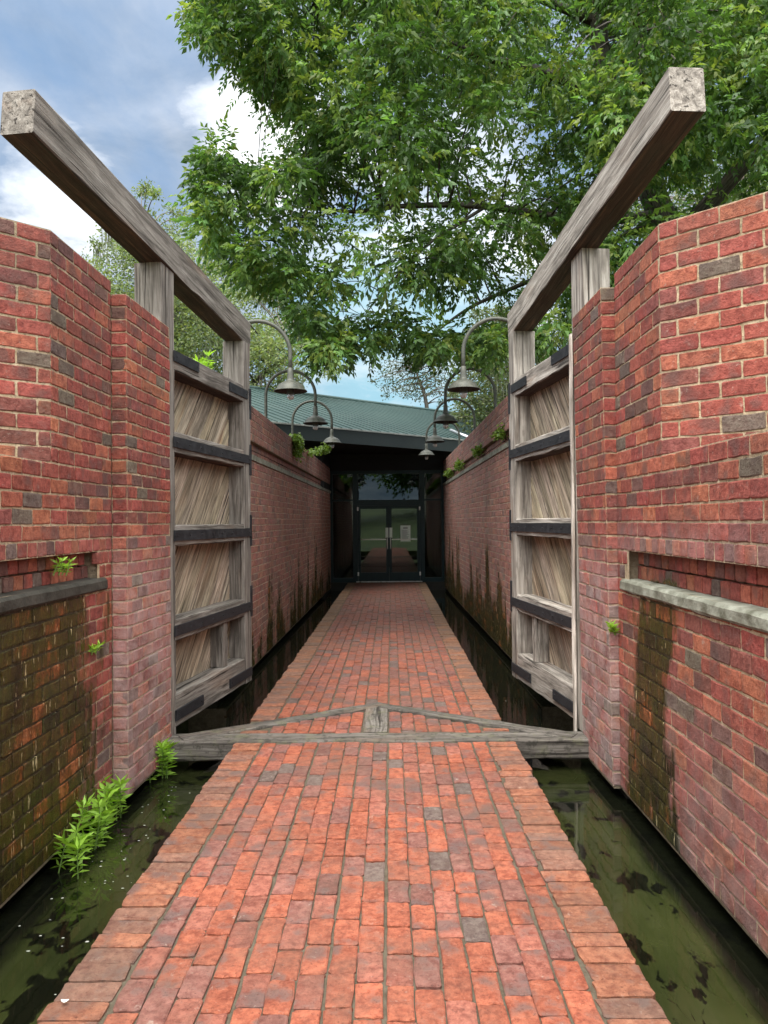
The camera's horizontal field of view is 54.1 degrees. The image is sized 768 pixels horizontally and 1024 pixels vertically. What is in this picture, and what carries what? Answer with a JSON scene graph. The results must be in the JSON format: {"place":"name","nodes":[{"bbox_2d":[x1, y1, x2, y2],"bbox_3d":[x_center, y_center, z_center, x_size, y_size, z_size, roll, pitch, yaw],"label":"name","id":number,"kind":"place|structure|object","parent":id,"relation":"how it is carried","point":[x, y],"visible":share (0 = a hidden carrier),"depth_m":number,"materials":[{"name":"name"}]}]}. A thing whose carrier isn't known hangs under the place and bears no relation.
{"place":"outdoors","nodes":[
{"label":"outdoors","id":0,"kind":"place"},
{"bbox_2d":[37,582,670,1023],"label":"path","id":1,"kind":"structure","parent":0,"point":[359,882],"depth_m":3.52,"materials":[{"name":"brick"}]},
{"bbox_2d":[166,702,588,760],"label":"mitre sill","id":2,"kind":"structure","parent":1,"relation":"on","point":[532,742],"depth_m":5.88,"materials":[{"name":"grey wood"}]},
{"bbox_2d":[0,590,767,1023],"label":"water","id":3,"kind":"structure","parent":0,"point":[698,954],"depth_m":4.04,"materials":[{"name":"green liquid"}]},
{"bbox_2d":[52,819,95,878],"bbox_3d":[-1.731,1.877,4.163,0.240,0.246,0.374,0,-1,-15],"label":"water weed","id":4,"kind":"object","parent":3,"relation":"in","point":[77,843],"visible":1,"depth_m":4.16,"materials":[{"name":"green plant"}]},
{"bbox_2d":[67,793,118,850],"bbox_3d":[-1.737,1.844,4.483,0.302,0.319,0.307,-1,-1,1],"label":"water weed","id":5,"kind":"object","parent":3,"relation":"in","point":[102,820],"visible":0.81,"depth_m":4.46,"materials":[{"name":"green plant"}]},
{"bbox_2d":[19,790,189,994],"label":"foam specks","id":6,"kind":"object","parent":3,"relation":"on","point":[94,888],"visible":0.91,"depth_m":3.97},
{"bbox_2d":[92,774,134,826],"bbox_3d":[-1.773,1.854,4.838,0.281,0.309,0.337,-1,-1,1],"label":"water weed","id":7,"kind":"object","parent":3,"relation":"in","point":[113,792],"visible":0.65,"depth_m":4.86,"materials":[{"name":"green plant"}]},
{"bbox_2d":[146,737,179,782],"bbox_3d":[-1.686,1.858,5.639,0.287,0.320,0.254,0,-1,-37],"label":"water weed","id":8,"kind":"object","parent":3,"relation":"on","point":[163,753],"visible":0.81,"depth_m":5.66,"materials":[{"name":"green plant"}]},
{"bbox_2d":[0,0,767,411],"label":"sky","id":9,"kind":"structure","parent":0,"point":[115,71],"materials":[{"name":"blue"}]},
{"label":"ground","id":10,"kind":"structure","parent":0,"visible":0},
{"bbox_2d":[0,217,171,907],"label":"brick wall","id":11,"kind":"structure","parent":10,"relation":"on","point":[84,422],"depth_m":4.49,"materials":[{"name":"brick"}]},
{"bbox_2d":[50,556,76,575],"bbox_3d":[-1.819,0.305,4.275,0.165,0.114,0.110,-1,-1,1],"label":"wall plant","id":12,"kind":"object","parent":11,"relation":"attached to","point":[64,565],"depth_m":4.27,"materials":[{"name":"green plant"}]},
{"bbox_2d":[88,640,105,654],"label":"wall plant","id":13,"kind":"object","parent":11,"relation":"attached to","point":[95,648],"depth_m":4.72,"materials":[{"name":"green plant"}]},
{"bbox_2d":[0,89,252,734],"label":"lock gate","id":14,"kind":"structure","parent":11,"relation":"attached to","point":[211,594],"depth_m":6.70,"materials":[{"name":"grey wood"}]},
{"bbox_2d":[81,176,343,394],"bbox_3d":[-7.174,-6.257,26.174,11.762,12.731,9.292,-1,-1,1],"label":"oak tree","id":15,"kind":"object","parent":10,"relation":"on","point":[267,351],"visible":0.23,"depth_m":24.61,"materials":[{"name":"green plant"}]},
{"bbox_2d":[216,406,330,701],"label":"brick wall","id":16,"kind":"structure","parent":10,"relation":"on","point":[290,551],"depth_m":12.23,"materials":[{"name":"brick"}]},
{"bbox_2d":[193,349,215,368],"bbox_3d":[-2.107,-1.700,8.813,0.269,0.444,0.424,-1,-1,1],"label":"shrub shoot","id":17,"kind":"object","parent":16,"relation":"on","point":[204,362],"visible":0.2,"depth_m":8.84,"materials":[{"name":"green plant"}]},
{"bbox_2d":[248,319,306,399],"bbox_3d":[-1.515,-1.216,9.435,1.112,2.418,0.424,-1,-1,0],"label":"gooseneck lamp","id":18,"kind":"object","parent":16,"relation":"attached to","point":[290,387],"visible":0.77,"depth_m":9.42,"materials":[{"name":"grey metal"}]},
{"bbox_2d":[264,369,327,429],"bbox_3d":[-1.485,-1.176,12.544,1.112,2.418,0.424,0,-1,-1],"label":"gooseneck lamp","id":19,"kind":"object","parent":16,"relation":"attached to","point":[315,420],"visible":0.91,"depth_m":12.53,"materials":[{"name":"grey metal"}]},
{"bbox_2d":[289,432,304,462],"bbox_3d":[-1.567,-1.184,13.664,0.271,0.558,0.992,-1,-1,1],"label":"wall vine","id":20,"kind":"object","parent":16,"relation":"attached to","point":[298,447],"depth_m":13.39,"materials":[{"name":"green plant"}]},
{"bbox_2d":[291,400,341,447],"bbox_3d":[-1.429,-1.136,15.717,1.112,2.418,0.424,-1,-1,2],"label":"gooseneck lamp","id":21,"kind":"object","parent":16,"relation":"attached to","point":[331,440],"visible":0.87,"depth_m":15.70,"materials":[{"name":"grey metal"}]},
{"bbox_2d":[305,442,331,457],"bbox_3d":[-1.367,-1.279,15.592,0.592,0.299,0.912,-1,-1,1],"label":"wall vine","id":22,"kind":"object","parent":16,"relation":"attached to","point":[326,450],"depth_m":15.55,"materials":[{"name":"green plant"}]},
{"bbox_2d":[250,385,479,597],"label":"visitor building","id":23,"kind":"structure","parent":10,"relation":"on","point":[386,481],"depth_m":21.07,"materials":[{"name":"green metal"}]},
{"bbox_2d":[357,506,388,580],"bbox_3d":[-0.305,0.882,21.070,0.882,2.110,0.178,-1,-1,1],"label":"door","id":24,"kind":"structure","parent":23,"relation":"in","point":[373,521],"depth_m":21.08,"materials":[{"name":"glass"}]},
{"bbox_2d":[389,505,420,580],"bbox_3d":[0.583,0.874,21.062,0.882,2.110,0.178,-1,-1,1],"label":"door","id":25,"kind":"structure","parent":23,"relation":"in","point":[404,556],"depth_m":21.07,"materials":[{"name":"glass"}]},
{"bbox_2d":[400,525,410,540],"bbox_3d":[0.602,0.599,21.077,0.280,0.450,0.004,-1,-1,1],"label":"paper notice","id":26,"kind":"object","parent":23,"relation":"attached to","point":[404,531],"visible":1,"depth_m":21.08,"materials":[{"name":"white paper"}]},
{"bbox_2d":[443,395,511,659],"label":"brick wall","id":27,"kind":"structure","parent":10,"relation":"on","point":[477,557],"depth_m":12.71,"materials":[{"name":"brick"}]},
{"bbox_2d":[418,422,459,459],"bbox_3d":[1.409,-1.122,18.794,1.112,2.418,0.424,0,-1,0],"label":"gooseneck lamp","id":28,"kind":"object","parent":27,"relation":"attached to","point":[426,452],"visible":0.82,"depth_m":18.78,"materials":[{"name":"grey metal"}]},
{"bbox_2d":[443,467,453,477],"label":"wall vine","id":29,"kind":"object","parent":27,"relation":"attached to","point":[447,473],"depth_m":18.81,"materials":[{"name":"green plant"}]},
{"bbox_2d":[425,398,475,446],"bbox_3d":[1.403,-1.162,15.601,1.112,2.418,0.424,-1,-1,0],"label":"gooseneck lamp","id":30,"kind":"object","parent":27,"relation":"attached to","point":[434,438],"visible":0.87,"depth_m":15.59,"materials":[{"name":"grey metal"}]},
{"bbox_2d":[453,458,465,471],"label":"wall vine","id":31,"kind":"object","parent":27,"relation":"attached to","point":[458,464],"depth_m":16.13,"materials":[{"name":"green plant"}]},
{"bbox_2d":[433,367,496,428],"bbox_3d":[1.373,-1.202,12.512,1.112,2.418,0.424,-1,-1,2],"label":"gooseneck lamp","id":32,"kind":"object","parent":27,"relation":"attached to","point":[445,419],"visible":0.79,"depth_m":12.49,"materials":[{"name":"grey metal"}]},
{"bbox_2d":[447,317,507,397],"bbox_3d":[1.343,-1.241,9.413,1.112,2.418,0.424,-1,-1,2],"label":"gooseneck lamp","id":33,"kind":"object","parent":27,"relation":"attached to","point":[463,385],"visible":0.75,"depth_m":9.41,"materials":[{"name":"grey metal"}]},
{"bbox_2d":[471,442,484,458],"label":"wall vine","id":34,"kind":"object","parent":27,"relation":"attached to","point":[477,451],"depth_m":12.90,"materials":[{"name":"green plant"}]},
{"bbox_2d":[490,422,508,442],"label":"wall vine","id":35,"kind":"object","parent":27,"relation":"attached to","point":[498,433],"depth_m":10.47,"materials":[{"name":"green plant"}]},
{"bbox_2d":[572,191,767,957],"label":"brick wall","id":36,"kind":"structure","parent":10,"relation":"on","point":[670,345],"depth_m":4.15,"materials":[{"name":"brick"}]},
{"bbox_2d":[507,67,705,731],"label":"lock gate","id":37,"kind":"structure","parent":36,"relation":"attached to","point":[544,603],"depth_m":6.69,"materials":[{"name":"grey wood"}]},
{"bbox_2d":[605,620,620,634],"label":"wall plant","id":38,"kind":"object","parent":36,"relation":"attached to","point":[613,630],"depth_m":5.13,"materials":[{"name":"green plant"}]},
{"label":"grass bank","id":39,"kind":"structure","parent":0,"visible":0},
{"bbox_2d":[165,0,767,384],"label":"pecan tree","id":40,"kind":"object","parent":39,"relation":"on","point":[721,43],"visible":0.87,"depth_m":10.49,"materials":[{"name":"green plant"}]},
{"bbox_2d":[437,303,567,433],"bbox_3d":[4.141,-3.774,24.246,5.160,7.501,7.766,-1,-1,1],"label":"oak tree","id":41,"kind":"object","parent":39,"relation":"on","point":[480,400],"visible":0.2,"depth_m":22.79,"materials":[{"name":"green plant"}]},
{"bbox_2d":[503,153,767,353],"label":"oak tree","id":42,"kind":"object","parent":39,"relation":"on","point":[675,198],"visible":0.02,"depth_m":26.34,"materials":[{"name":"green plant"}]},
{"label":"field","id":43,"kind":"structure","parent":0,"visible":0},
{"bbox_2d":[368,351,454,407],"bbox_3d":[1.520,-3.933,34.340,4.546,8.112,4.284,-1,-1,1],"label":"oak tree","id":44,"kind":"object","parent":43,"relation":"on","point":[422,388],"visible":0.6,"depth_m":34.06,"materials":[{"name":"green plant"}]}
]}

